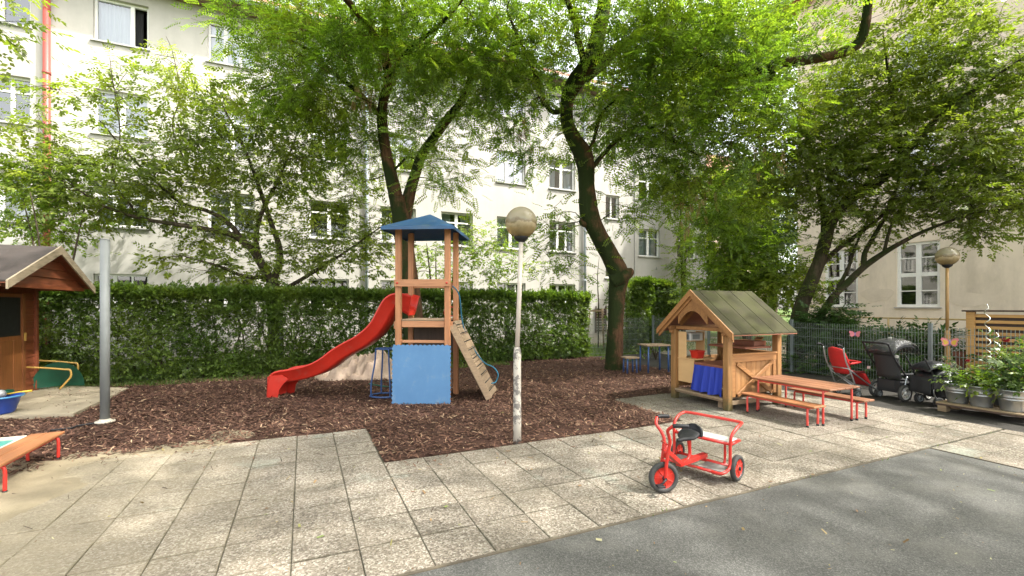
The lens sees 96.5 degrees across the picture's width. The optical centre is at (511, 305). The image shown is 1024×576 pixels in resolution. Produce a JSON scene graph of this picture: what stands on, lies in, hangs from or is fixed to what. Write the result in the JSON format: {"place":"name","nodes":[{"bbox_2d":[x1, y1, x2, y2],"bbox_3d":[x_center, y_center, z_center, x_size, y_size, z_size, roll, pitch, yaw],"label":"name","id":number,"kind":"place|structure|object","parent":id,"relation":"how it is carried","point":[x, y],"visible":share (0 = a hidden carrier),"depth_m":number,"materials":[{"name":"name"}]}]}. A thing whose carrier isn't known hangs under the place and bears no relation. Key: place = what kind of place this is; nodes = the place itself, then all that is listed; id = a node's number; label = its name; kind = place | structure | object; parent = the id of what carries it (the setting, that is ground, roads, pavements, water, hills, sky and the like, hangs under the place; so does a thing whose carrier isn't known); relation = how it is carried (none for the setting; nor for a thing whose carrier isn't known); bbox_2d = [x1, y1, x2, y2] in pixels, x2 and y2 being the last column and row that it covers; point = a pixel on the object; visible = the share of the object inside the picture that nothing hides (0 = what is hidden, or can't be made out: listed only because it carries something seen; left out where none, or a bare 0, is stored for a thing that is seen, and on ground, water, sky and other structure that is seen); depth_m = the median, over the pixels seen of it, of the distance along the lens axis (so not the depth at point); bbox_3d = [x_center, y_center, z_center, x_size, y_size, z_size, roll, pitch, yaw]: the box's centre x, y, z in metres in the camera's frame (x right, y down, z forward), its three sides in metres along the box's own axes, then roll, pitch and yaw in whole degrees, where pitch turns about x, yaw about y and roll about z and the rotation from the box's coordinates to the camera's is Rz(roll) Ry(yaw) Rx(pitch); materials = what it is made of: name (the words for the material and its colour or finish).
{"place":"outdoors","nodes":[
{"label":"outdoors","id":0,"kind":"place"},
{"bbox_2d":[0,356,835,475],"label":"mulch ground","id":1,"kind":"structure","parent":0,"point":[528,404],"depth_m":6.68,"materials":[{"name":"wood"}]},
{"bbox_2d":[0,0,79,147],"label":"elm tree","id":2,"kind":"object","parent":1,"relation":"on","point":[43,28],"visible":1,"depth_m":6.28,"materials":[{"name":"green plant"}]},
{"bbox_2d":[50,422,93,430],"bbox_3d":[-5.521,1.532,5.790,0.063,0.028,0.474,0,0,30],"label":"black cable","id":3,"kind":"object","parent":1,"relation":"on","point":[71,427],"visible":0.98,"depth_m":5.74,"materials":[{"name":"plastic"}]},
{"bbox_2d":[94,239,115,424],"bbox_3d":[-5.360,0.404,6.020,0.216,2.552,0.216,0,0,0],"label":"metal pole","id":4,"kind":"object","parent":1,"relation":"on","point":[105,418],"visible":0.84,"depth_m":5.98,"materials":[{"name":"metal"}]},
{"bbox_2d":[41,360,510,389],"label":"hedge foot grass","id":5,"kind":"structure","parent":1,"relation":"on","point":[149,382],"depth_m":9.37,"materials":[{"name":"green plant"}]},
{"bbox_2d":[315,347,392,380],"bbox_3d":[-3.320,1.256,10.050,2.019,0.689,1.155,0,0,-3],"label":"tarp heap","id":6,"kind":"object","parent":1,"relation":"on","point":[356,367],"visible":0.67,"depth_m":9.73,"materials":[{"name":"fabric"}]},
{"bbox_2d":[163,0,557,344],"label":"locust tree","id":7,"kind":"object","parent":1,"relation":"on","point":[408,67],"visible":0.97,"depth_m":9.84,"materials":[{"name":"green plant"}]},
{"bbox_2d":[369,347,392,397],"bbox_3d":[-2.170,1.141,7.850,0.552,0.830,0.432,0,0,0],"label":"tube stand","id":8,"kind":"object","parent":1,"relation":"on","point":[383,349],"visible":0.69,"depth_m":7.75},
{"bbox_2d":[266,214,498,400],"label":"play tower","id":9,"kind":"structure","parent":1,"relation":"on","point":[445,330],"depth_m":7.63,"materials":[{"name":"brown wood"}]},
{"bbox_2d":[392,344,450,403],"bbox_3d":[-1.443,1.103,7.281,0.952,0.958,0.029,0,-1,3],"label":"panel","id":10,"kind":"object","parent":1,"relation":"on","point":[421,374],"visible":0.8,"depth_m":7.27,"materials":[{"name":"blue plastic"}]},
{"bbox_2d":[505,207,536,443],"bbox_3d":[0.105,0.246,5.280,0.366,2.768,0.366,0,0,0],"label":"globe lamp","id":11,"kind":"object","parent":1,"relation":"on","point":[520,223],"visible":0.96,"depth_m":5.24,"materials":[{"name":"paint"}]},
{"bbox_2d":[621,356,639,373],"bbox_3d":[2.768,1.390,10.715,0.340,0.381,0.296,0,0,-11],"label":"wooden stool","id":12,"kind":"object","parent":1,"relation":"on","point":[629,357],"visible":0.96,"depth_m":10.63,"materials":[{"name":"brown wood"}]},
{"bbox_2d":[600,334,666,360],"bbox_3d":[3.553,1.390,13.290,2.429,1.083,1.320,0,0,-24],"label":"shrub","id":13,"kind":"object","parent":1,"relation":"on","point":[652,351],"visible":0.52,"depth_m":13.39,"materials":[{"name":"green plant"}]},
{"bbox_2d":[637,343,670,372],"bbox_3d":[3.385,1.250,10.882,0.620,0.660,0.492,0,0,-11],"label":"wooden table","id":14,"kind":"object","parent":1,"relation":"on","point":[653,344],"visible":0.92,"depth_m":10.79,"materials":[{"name":"brown wood"}]},
{"bbox_2d":[445,0,875,370],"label":"locust tree","id":15,"kind":"object","parent":1,"relation":"on","point":[659,41],"visible":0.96,"depth_m":10.01,"materials":[{"name":"green plant"}]},
{"bbox_2d":[0,390,1023,575],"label":"paving","id":16,"kind":"structure","parent":0,"point":[117,542],"depth_m":3.88,"materials":[{"name":"concrete"}]},
{"bbox_2d":[42,397,732,491],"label":"stray chips","id":17,"kind":"object","parent":16,"relation":"on","point":[400,459],"visible":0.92,"depth_m":5.00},
{"bbox_2d":[2,406,1022,574],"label":"leaf crumbs","id":18,"kind":"object","parent":16,"relation":"on","point":[607,517],"visible":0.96,"depth_m":3.40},
{"bbox_2d":[648,411,744,492],"bbox_3d":[1.569,1.269,4.104,1.040,0.622,0.636,0,0,-41],"label":"tricycle","id":19,"kind":"object","parent":16,"relation":"on","point":[663,476],"visible":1,"depth_m":4.08,"materials":[{"name":"metal"}]},
{"bbox_2d":[656,289,796,410],"bbox_3d":[3.480,0.662,7.537,1.428,1.835,1.550,0,0,-24],"label":"playhouse","id":20,"kind":"object","parent":16,"relation":"on","point":[726,373],"visible":0.98,"depth_m":7.22,"materials":[{"name":"brown wood"}]},
{"bbox_2d":[687,332,702,340],"bbox_3d":[3.068,0.524,7.752,0.287,0.130,0.177,0,0,-24],"label":"toy microwave","id":21,"kind":"object","parent":20,"relation":"on","point":[693,336],"visible":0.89,"depth_m":7.67,"materials":[{"name":"white plastic"}]},
{"bbox_2d":[689,350,704,358],"bbox_3d":[3.099,0.814,7.644,0.184,0.129,0.184,0,0,-24],"label":"red tray","id":22,"kind":"object","parent":20,"relation":"on","point":[697,354],"visible":1,"depth_m":7.59,"materials":[{"name":"plastic"}]},
{"bbox_2d":[733,336,765,345],"bbox_3d":[3.943,0.580,7.532,0.303,0.140,0.462,0,0,-24],"label":"wooden crate","id":23,"kind":"object","parent":20,"relation":"on","point":[757,341],"visible":0.94,"depth_m":7.43,"materials":[{"name":"brown wood"}]},
{"bbox_2d":[741,391,825,427],"bbox_3d":[3.738,1.438,6.363,0.246,0.285,1.080,0,0,-24],"label":"bench","id":24,"kind":"object","parent":16,"relation":"on","point":[807,406],"visible":0.99,"depth_m":6.23,"materials":[{"name":"brown wood"}]},
{"bbox_2d":[752,375,859,425],"bbox_3d":[4.174,1.335,6.562,0.656,0.490,1.140,0,0,-24],"label":"play table","id":25,"kind":"object","parent":16,"relation":"on","point":[823,387],"visible":0.98,"depth_m":6.39,"materials":[{"name":"brown wood"}]},
{"bbox_2d":[788,387,874,419],"bbox_3d":[4.664,1.438,6.741,0.246,0.285,1.080,0,0,-24],"label":"bench","id":26,"kind":"object","parent":16,"relation":"on","point":[856,400],"visible":0.91,"depth_m":6.58,"materials":[{"name":"brown wood"}]},
{"bbox_2d":[272,0,797,308],"label":"sky","id":27,"kind":"structure","parent":0,"point":[527,1],"materials":[{"name":"white"}]},
{"bbox_2d":[88,309,1005,429],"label":"ground","id":28,"kind":"structure","parent":0,"point":[780,311],"depth_m":22.30,"materials":[{"name":"soil"}]},
{"bbox_2d":[0,137,122,351],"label":"lime shrub","id":29,"kind":"object","parent":28,"relation":"on","point":[27,225],"visible":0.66,"depth_m":10.01,"materials":[{"name":"green plant"}]},
{"bbox_2d":[0,386,128,419],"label":"concrete pad","id":30,"kind":"object","parent":28,"relation":"on","point":[30,404],"visible":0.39,"depth_m":7.26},
{"bbox_2d":[0,393,24,414],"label":"toy basin","id":31,"kind":"object","parent":30,"relation":"on","point":[9,403],"visible":0.76,"depth_m":6.43,"materials":[{"name":"plastic"}]},
{"bbox_2d":[0,244,95,392],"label":"garden shed","id":32,"kind":"structure","parent":30,"relation":"on","point":[28,273],"depth_m":7.56,"materials":[{"name":"brown wood"}]},
{"bbox_2d":[0,293,26,391],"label":"door","id":33,"kind":"structure","parent":32,"relation":"in","point":[13,335],"depth_m":7.56,"materials":[{"name":"brown wood"}]},
{"bbox_2d":[26,360,84,389],"bbox_3d":[-8.340,1.252,8.384,0.762,0.526,0.512,0,0,-33],"label":"green rocker","id":34,"kind":"object","parent":30,"relation":"on","point":[62,373],"visible":0.94,"depth_m":8.41,"materials":[{"name":"plastic"}]},
{"bbox_2d":[0,430,258,523],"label":"trodden sand","id":35,"kind":"structure","parent":28,"relation":"on","point":[34,487],"depth_m":4.15,"materials":[{"name":"sand"}]},
{"bbox_2d":[0,431,64,492],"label":"bench","id":36,"kind":"object","parent":35,"relation":"on","point":[17,449],"visible":0.98,"depth_m":4.26,"materials":[{"name":"brown wood"}]},
{"bbox_2d":[0,435,26,447],"bbox_3d":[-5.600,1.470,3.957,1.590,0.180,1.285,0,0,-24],"label":"tray","id":37,"kind":"object","parent":36,"relation":"on","point":[5,441],"visible":0.23,"depth_m":4.76,"materials":[{"name":"white plastic"}]},
{"bbox_2d":[0,37,417,359],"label":"hornbeam tree","id":38,"kind":"object","parent":28,"relation":"on","point":[164,188],"visible":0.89,"depth_m":10.73,"materials":[{"name":"green plant"}]},
{"bbox_2d":[39,279,595,385],"bbox_3d":[-3.893,0.585,11.380,13.783,2.352,1.386,0,0,-24],"label":"hornbeam hedge","id":39,"kind":"object","parent":28,"relation":"on","point":[180,294],"visible":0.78,"depth_m":10.17,"materials":[{"name":"green plant"}]},
{"bbox_2d":[39,317,648,379],"bbox_3d":[-2.928,0.955,11.906,16.553,1.250,0.081,0,0,-24],"label":"wire fence","id":40,"kind":"object","parent":28,"relation":"on","point":[601,334],"visible":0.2,"depth_m":11.80,"materials":[{"name":"metal"}]},
{"bbox_2d":[0,0,716,365],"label":"apartment house","id":41,"kind":"structure","parent":28,"relation":"on","point":[124,26],"depth_m":13.88,"materials":[{"name":"beige paint"}]},
{"bbox_2d":[0,176,29,222],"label":"window","id":42,"kind":"structure","parent":41,"relation":"in","point":[3,198],"depth_m":11.70,"materials":[{"name":"white paint"}]},
{"bbox_2d":[0,77,32,125],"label":"window","id":43,"kind":"structure","parent":41,"relation":"in","point":[13,95],"depth_m":11.72,"materials":[{"name":"white paint"}]},
{"bbox_2d":[0,0,32,28],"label":"window","id":44,"kind":"structure","parent":41,"relation":"in","point":[3,4],"depth_m":11.64,"materials":[{"name":"white paint"}]},
{"bbox_2d":[90,90,148,139],"bbox_3d":[-10.768,-5.238,12.657,1.300,1.245,0.386,0,0,-24],"label":"window","id":45,"kind":"structure","parent":41,"relation":"in","point":[98,117],"depth_m":12.67,"materials":[{"name":"white paint"}]},
{"bbox_2d":[90,0,150,50],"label":"window","id":46,"kind":"structure","parent":41,"relation":"in","point":[121,26],"depth_m":12.73,"materials":[{"name":"white paint"}]},
{"bbox_2d":[95,182,147,229],"bbox_3d":[-10.768,-2.737,12.657,1.300,1.245,0.386,0,0,-24],"label":"window","id":47,"kind":"structure","parent":41,"relation":"in","point":[122,224],"depth_m":12.65,"materials":[{"name":"white paint"}]},
{"bbox_2d":[95,274,150,311],"bbox_3d":[-10.740,-0.337,12.595,1.300,1.045,0.250,0,0,-24],"label":"window","id":48,"kind":"structure","parent":41,"relation":"in","point":[115,276],"depth_m":12.61,"materials":[{"name":"white paint"}]},
{"bbox_2d":[205,23,254,68],"bbox_3d":[-8.402,-7.737,13.735,1.300,1.245,0.386,0,0,-24],"label":"window","id":49,"kind":"structure","parent":41,"relation":"in","point":[227,61],"depth_m":13.70,"materials":[{"name":"white paint"}]},
{"bbox_2d":[206,192,254,233],"bbox_3d":[-8.402,-2.737,13.735,1.300,1.245,0.386,0,0,-24],"label":"window","id":50,"kind":"structure","parent":41,"relation":"in","point":[225,210],"depth_m":13.82,"materials":[{"name":"white paint"}]},
{"bbox_2d":[209,108,254,152],"bbox_3d":[-8.374,-5.238,13.673,1.300,1.245,0.250,0,0,-24],"label":"window","id":51,"kind":"structure","parent":41,"relation":"in","point":[209,108],"depth_m":13.71,"materials":[{"name":"white paint"}]},
{"bbox_2d":[309,279,348,310],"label":"window","id":52,"kind":"structure","parent":41,"relation":"in","point":[347,280],"depth_m":14.94,"materials":[{"name":"white paint"}]},
{"bbox_2d":[309,200,348,240],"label":"window","id":53,"kind":"structure","parent":41,"relation":"in","point":[313,237],"depth_m":14.83,"materials":[{"name":"white paint"}]},
{"bbox_2d":[309,125,348,163],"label":"window","id":54,"kind":"structure","parent":41,"relation":"in","point":[329,125],"depth_m":14.83,"materials":[{"name":"white paint"}]},
{"bbox_2d":[379,206,417,244],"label":"window","id":55,"kind":"structure","parent":41,"relation":"in","point":[413,212],"depth_m":15.76,"materials":[{"name":"white paint"}]},
{"bbox_2d":[440,212,471,246],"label":"window","id":56,"kind":"structure","parent":41,"relation":"in","point":[445,216],"depth_m":16.70,"materials":[{"name":"white paint"}]},
{"bbox_2d":[497,283,523,306],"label":"window","id":57,"kind":"structure","parent":41,"relation":"in","point":[505,285],"depth_m":17.56,"materials":[{"name":"white paint"}]},
{"bbox_2d":[496,151,524,185],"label":"window","id":58,"kind":"structure","parent":41,"relation":"in","point":[502,168],"depth_m":17.57,"materials":[{"name":"white paint"}]},
{"bbox_2d":[497,217,525,250],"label":"window","id":59,"kind":"structure","parent":41,"relation":"in","point":[501,220],"depth_m":17.56,"materials":[{"name":"white paint"}]},
{"bbox_2d":[548,97,573,126],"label":"window","id":60,"kind":"structure","parent":41,"relation":"in","point":[557,101],"depth_m":18.50,"materials":[{"name":"white paint"}]},
{"bbox_2d":[548,221,576,253],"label":"window","id":61,"kind":"structure","parent":41,"relation":"in","point":[551,242],"depth_m":18.48,"materials":[{"name":"white paint"}]},
{"bbox_2d":[548,159,576,191],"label":"window","id":62,"kind":"structure","parent":41,"relation":"in","point":[567,178],"depth_m":18.55,"materials":[{"name":"white paint"}]},
{"bbox_2d":[605,195,620,220],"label":"window","id":63,"kind":"structure","parent":41,"relation":"in","point":[616,199],"depth_m":19.50,"materials":[{"name":"white paint"}]},
{"bbox_2d":[638,229,661,257],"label":"window","id":64,"kind":"structure","parent":41,"relation":"in","point":[646,246],"depth_m":20.43,"materials":[{"name":"white paint"}]},
{"bbox_2d":[96,338,783,381],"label":"grass","id":65,"kind":"structure","parent":28,"relation":"on","point":[595,351],"depth_m":15.33,"materials":[{"name":"green plant"}]},
{"bbox_2d":[391,216,552,316],"bbox_3d":[-1.274,-0.507,13.012,4.784,4.187,2.765,0,0,11],"label":"young tree","id":66,"kind":"object","parent":28,"relation":"on","point":[476,254],"visible":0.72,"depth_m":12.91,"materials":[{"name":"green leaf"},{"name":"grey bark"}]},
{"bbox_2d":[143,424,1019,575],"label":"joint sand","id":67,"kind":"structure","parent":28,"relation":"on","point":[460,452],"depth_m":4.28,"materials":[{"name":"sand"}]},
{"bbox_2d":[581,262,606,347],"bbox_3d":[3.186,-0.120,17.057,1.296,3.401,1.353,0,0,18],"label":"staked sapling","id":68,"kind":"object","parent":28,"relation":"on","point":[597,273],"visible":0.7,"depth_m":16.94,"materials":[{"name":"green plant"}]},
{"bbox_2d":[587,309,604,348],"bbox_3d":[3.254,0.865,16.889,0.777,1.475,0.727,0,0,-24],"label":"tree stake frame","id":69,"kind":"object","parent":28,"relation":"on","point":[601,311],"visible":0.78,"depth_m":16.69,"materials":[{"name":"brown wood"}]},
{"bbox_2d":[602,275,683,352],"bbox_3d":[4.662,0.306,16.359,2.783,2.815,1.772,0,0,-24],"label":"hornbeam hedge","id":70,"kind":"object","parent":28,"relation":"on","point":[644,301],"visible":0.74,"depth_m":15.66,"materials":[{"name":"green plant"}]},
{"bbox_2d":[595,0,797,143],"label":"tree","id":71,"kind":"object","parent":28,"relation":"on","point":[788,28],"visible":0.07,"depth_m":25.38,"materials":[{"name":"green plant"}]},
{"bbox_2d":[396,447,1023,575],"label":"edging strip","id":72,"kind":"object","parent":28,"relation":"on","point":[538,542],"visible":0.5,"depth_m":3.41,"materials":[{"name":"concrete"}]},
{"bbox_2d":[706,138,797,313],"bbox_3d":[14.788,-4.532,25.564,15.426,12.237,8.803,0,0,-32],"label":"tree","id":73,"kind":"object","parent":28,"relation":"on","point":[774,227],"visible":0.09,"depth_m":23.88,"materials":[{"name":"green plant"}]},
{"bbox_2d":[771,297,900,376],"bbox_3d":[7.705,1.001,10.929,2.757,2.430,2.559,0,0,45],"label":"laurel bush","id":74,"kind":"object","parent":28,"relation":"on","point":[813,320],"visible":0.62,"depth_m":10.79,"materials":[{"name":"green plant"}]},
{"bbox_2d":[808,315,980,380],"bbox_3d":[8.226,1.218,9.873,3.116,2.026,1.910,0,0,31],"label":"rhododendron bush","id":75,"kind":"object","parent":28,"relation":"on","point":[913,342],"visible":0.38,"depth_m":9.64,"materials":[{"name":"green plant"}]},
{"bbox_2d":[409,449,1023,575],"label":"asphalt yard","id":76,"kind":"structure","parent":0,"point":[915,498],"depth_m":3.16,"materials":[{"name":"asphalt"}]},
{"bbox_2d":[0,397,993,545],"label":"fallen leaves","id":77,"kind":"object","parent":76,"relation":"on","point":[598,539],"depth_m":3.96,"materials":[{"name":"plant"}]},
{"bbox_2d":[594,337,954,381],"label":"path","id":78,"kind":"structure","parent":0,"point":[770,350],"depth_m":15.45,"materials":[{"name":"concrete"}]},
{"bbox_2d":[655,150,719,331],"bbox_3d":[7.274,-2.583,19.531,2.898,8.336,2.350,0,0,-24],"label":"ivy tree","id":79,"kind":"object","parent":78,"relation":"on","point":[682,271],"visible":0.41,"depth_m":19.41,"materials":[{"name":"green plant"}]},
{"bbox_2d":[661,155,843,338],"bbox_3d":[8.025,-1.549,14.411,7.841,6.275,4.717,0,0,-44],"label":"ash tree","id":80,"kind":"object","parent":78,"relation":"on","point":[768,282],"visible":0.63,"depth_m":13.00,"materials":[{"name":"green plant"}]},
{"bbox_2d":[695,0,1023,367],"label":"maple tree","id":81,"kind":"object","parent":78,"relation":"on","point":[964,101],"visible":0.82,"depth_m":10.09,"materials":[{"name":"green plant"}]},
{"bbox_2d":[755,315,965,338],"bbox_3d":[13.760,0.983,11.765,0.060,1.195,18.000,0,0,-24],"label":"handrail","id":82,"kind":"object","parent":78,"relation":"on","point":[887,318],"visible":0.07,"depth_m":14.60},
{"bbox_2d":[787,131,1023,361],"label":"maple tree","id":83,"kind":"object","parent":78,"relation":"on","point":[970,201],"visible":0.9,"depth_m":9.77,"materials":[{"name":"green plant"}]},
{"bbox_2d":[934,247,959,364],"bbox_3d":[8.473,0.246,8.900,0.366,2.768,0.366,0,0,0],"label":"globe lamp","id":84,"kind":"object","parent":78,"relation":"on","point":[946,258],"visible":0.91,"depth_m":8.87,"materials":[{"name":"beige plastic"}]},
{"bbox_2d":[953,351,996,378],"bbox_3d":[9.154,1.250,8.900,0.380,0.660,0.760,0,0,-24],"label":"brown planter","id":85,"kind":"object","parent":78,"relation":"on","point":[962,361],"visible":0.25,"depth_m":9.06,"materials":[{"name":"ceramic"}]},
{"bbox_2d":[962,310,1023,379],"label":"slatted box","id":86,"kind":"object","parent":78,"relation":"on","point":[1010,324],"visible":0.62,"depth_m":8.63,"materials":[{"name":"wood"}]},
{"bbox_2d":[593,353,1023,432],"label":"asphalt path","id":87,"kind":"structure","parent":0,"point":[889,400],"depth_m":7.24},
{"bbox_2d":[652,315,1020,380],"bbox_3d":[7.772,0.955,8.486,0.081,1.250,15.003,0,0,-24],"label":"wire fence","id":88,"kind":"object","parent":87,"relation":"on","point":[930,342],"visible":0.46,"depth_m":9.54,"materials":[{"name":"metal"}]},
{"bbox_2d":[941,338,958,345],"bbox_3d":[7.854,0.658,8.203,0.051,0.152,0.242,0,0,-45],"label":"butterfly ornament","id":89,"kind":"object","parent":88,"relation":"attached to","point":[952,342],"visible":1,"depth_m":8.21,"materials":[{"name":"plastic"}]},
{"bbox_2d":[817,343,882,396],"bbox_3d":[5.929,1.121,8.044,0.906,0.919,0.466,0,0,-10],"label":"red buggy","id":90,"kind":"object","parent":87,"relation":"on","point":[839,360],"visible":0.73,"depth_m":7.95,"materials":[{"name":"fabric"}]},
{"bbox_2d":[862,337,931,401],"bbox_3d":[6.532,1.057,7.758,0.992,1.046,0.534,0,0,-13],"label":"black buggy","id":91,"kind":"object","parent":87,"relation":"on","point":[886,363],"visible":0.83,"depth_m":7.63,"materials":[{"name":"fabric"}]},
{"bbox_2d":[905,356,961,406],"bbox_3d":[6.795,1.199,7.287,0.770,0.762,0.420,0,0,-1],"label":"black buggy","id":92,"kind":"object","parent":87,"relation":"on","point":[921,376],"visible":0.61,"depth_m":7.20,"materials":[{"name":"fabric"}]},
{"bbox_2d":[936,400,1023,417],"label":"pallet","id":93,"kind":"object","parent":87,"relation":"on","point":[945,406],"visible":0.56,"depth_m":6.53,"materials":[{"name":"brown wood"}]},
{"bbox_2d":[943,381,972,403],"bbox_3d":[6.636,1.295,6.804,0.334,0.294,0.334,0,0,34],"label":"metal bucket","id":94,"kind":"object","parent":93,"relation":"on","point":[952,393],"visible":0.64,"depth_m":6.72,"materials":[{"name":"metal"}]},
{"bbox_2d":[928,356,976,391],"bbox_3d":[6.602,1.064,6.784,0.716,0.590,0.626,0,0,-24],"label":"potted plant","id":95,"kind":"object","parent":94,"relation":"in","point":[950,374],"visible":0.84,"depth_m":6.82,"materials":[{"name":"green plant"}]},
{"bbox_2d":[944,365,1006,399],"bbox_3d":[6.741,1.143,6.569,0.683,0.571,0.688,0,0,-4],"label":"potted plant","id":96,"kind":"object","parent":94,"relation":"in","point":[965,382],"visible":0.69,"depth_m":6.54,"materials":[{"name":"green plant"}]},
{"bbox_2d":[966,384,997,407],"bbox_3d":[6.729,1.295,6.551,0.334,0.294,0.334,0,0,-15],"label":"metal bucket","id":97,"kind":"object","parent":93,"relation":"on","point":[980,399],"visible":0.78,"depth_m":6.46,"materials":[{"name":"metal"}]},
{"bbox_2d":[984,304,991,368],"bbox_3d":[6.877,0.579,6.606,0.108,1.202,0.064,0,0,-24],"label":"plant spiral","id":98,"kind":"object","parent":97,"relation":"in","point":[986,334],"visible":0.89,"depth_m":6.60,"materials":[{"name":"silver metal"}]},
{"bbox_2d":[995,387,1023,412],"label":"metal bucket","id":99,"kind":"object","parent":93,"relation":"on","point":[1008,401],"visible":0.92,"depth_m":6.19,"materials":[{"name":"metal"}]},
{"bbox_2d":[965,351,1023,403],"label":"potted plant","id":100,"kind":"object","parent":99,"relation":"in","point":[1012,382],"visible":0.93,"depth_m":6.28,"materials":[{"name":"green plant"}]},
{"bbox_2d":[782,0,1023,353],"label":"school building","id":101,"kind":"structure","parent":0,"point":[910,283],"depth_m":15.56,"materials":[{"name":"beige paint"}]},
{"bbox_2d":[825,250,858,307],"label":"window","id":102,"kind":"structure","parent":101,"relation":"in","point":[842,263],"depth_m":17.58,"materials":[{"name":"white paint"}]},
{"bbox_2d":[894,240,941,307],"bbox_3d":[13.681,-1.022,15.400,0.190,2.235,1.300,0,0,-24],"label":"window","id":103,"kind":"structure","parent":101,"relation":"in","point":[918,274],"depth_m":15.41,"materials":[{"name":"white paint"}]},
{"bbox_2d":[897,24,940,91],"bbox_3d":[13.681,-8.398,15.400,0.190,2.045,1.300,0,0,-24],"label":"window","id":104,"kind":"structure","parent":101,"relation":"in","point":[923,24],"depth_m":15.71,"materials":[{"name":"white paint"}]},
{"bbox_2d":[969,329,1023,383],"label":"potted plant","id":105,"kind":"object","parent":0,"point":[1001,358],"visible":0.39,"depth_m":6.64,"materials":[{"name":"green plant"}]},
{"bbox_3d":[7.219,1.295,6.345,0.367,0.294,0.335,0,0,19],"label":"metal bucket","id":106,"kind":"object","parent":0,"visible":0},
{"bbox_2d":[983,338,1023,386],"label":"potted plant","id":107,"kind":"object","parent":106,"relation":"in","point":[1017,355],"visible":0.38,"depth_m":6.47,"materials":[{"name":"green plant"}]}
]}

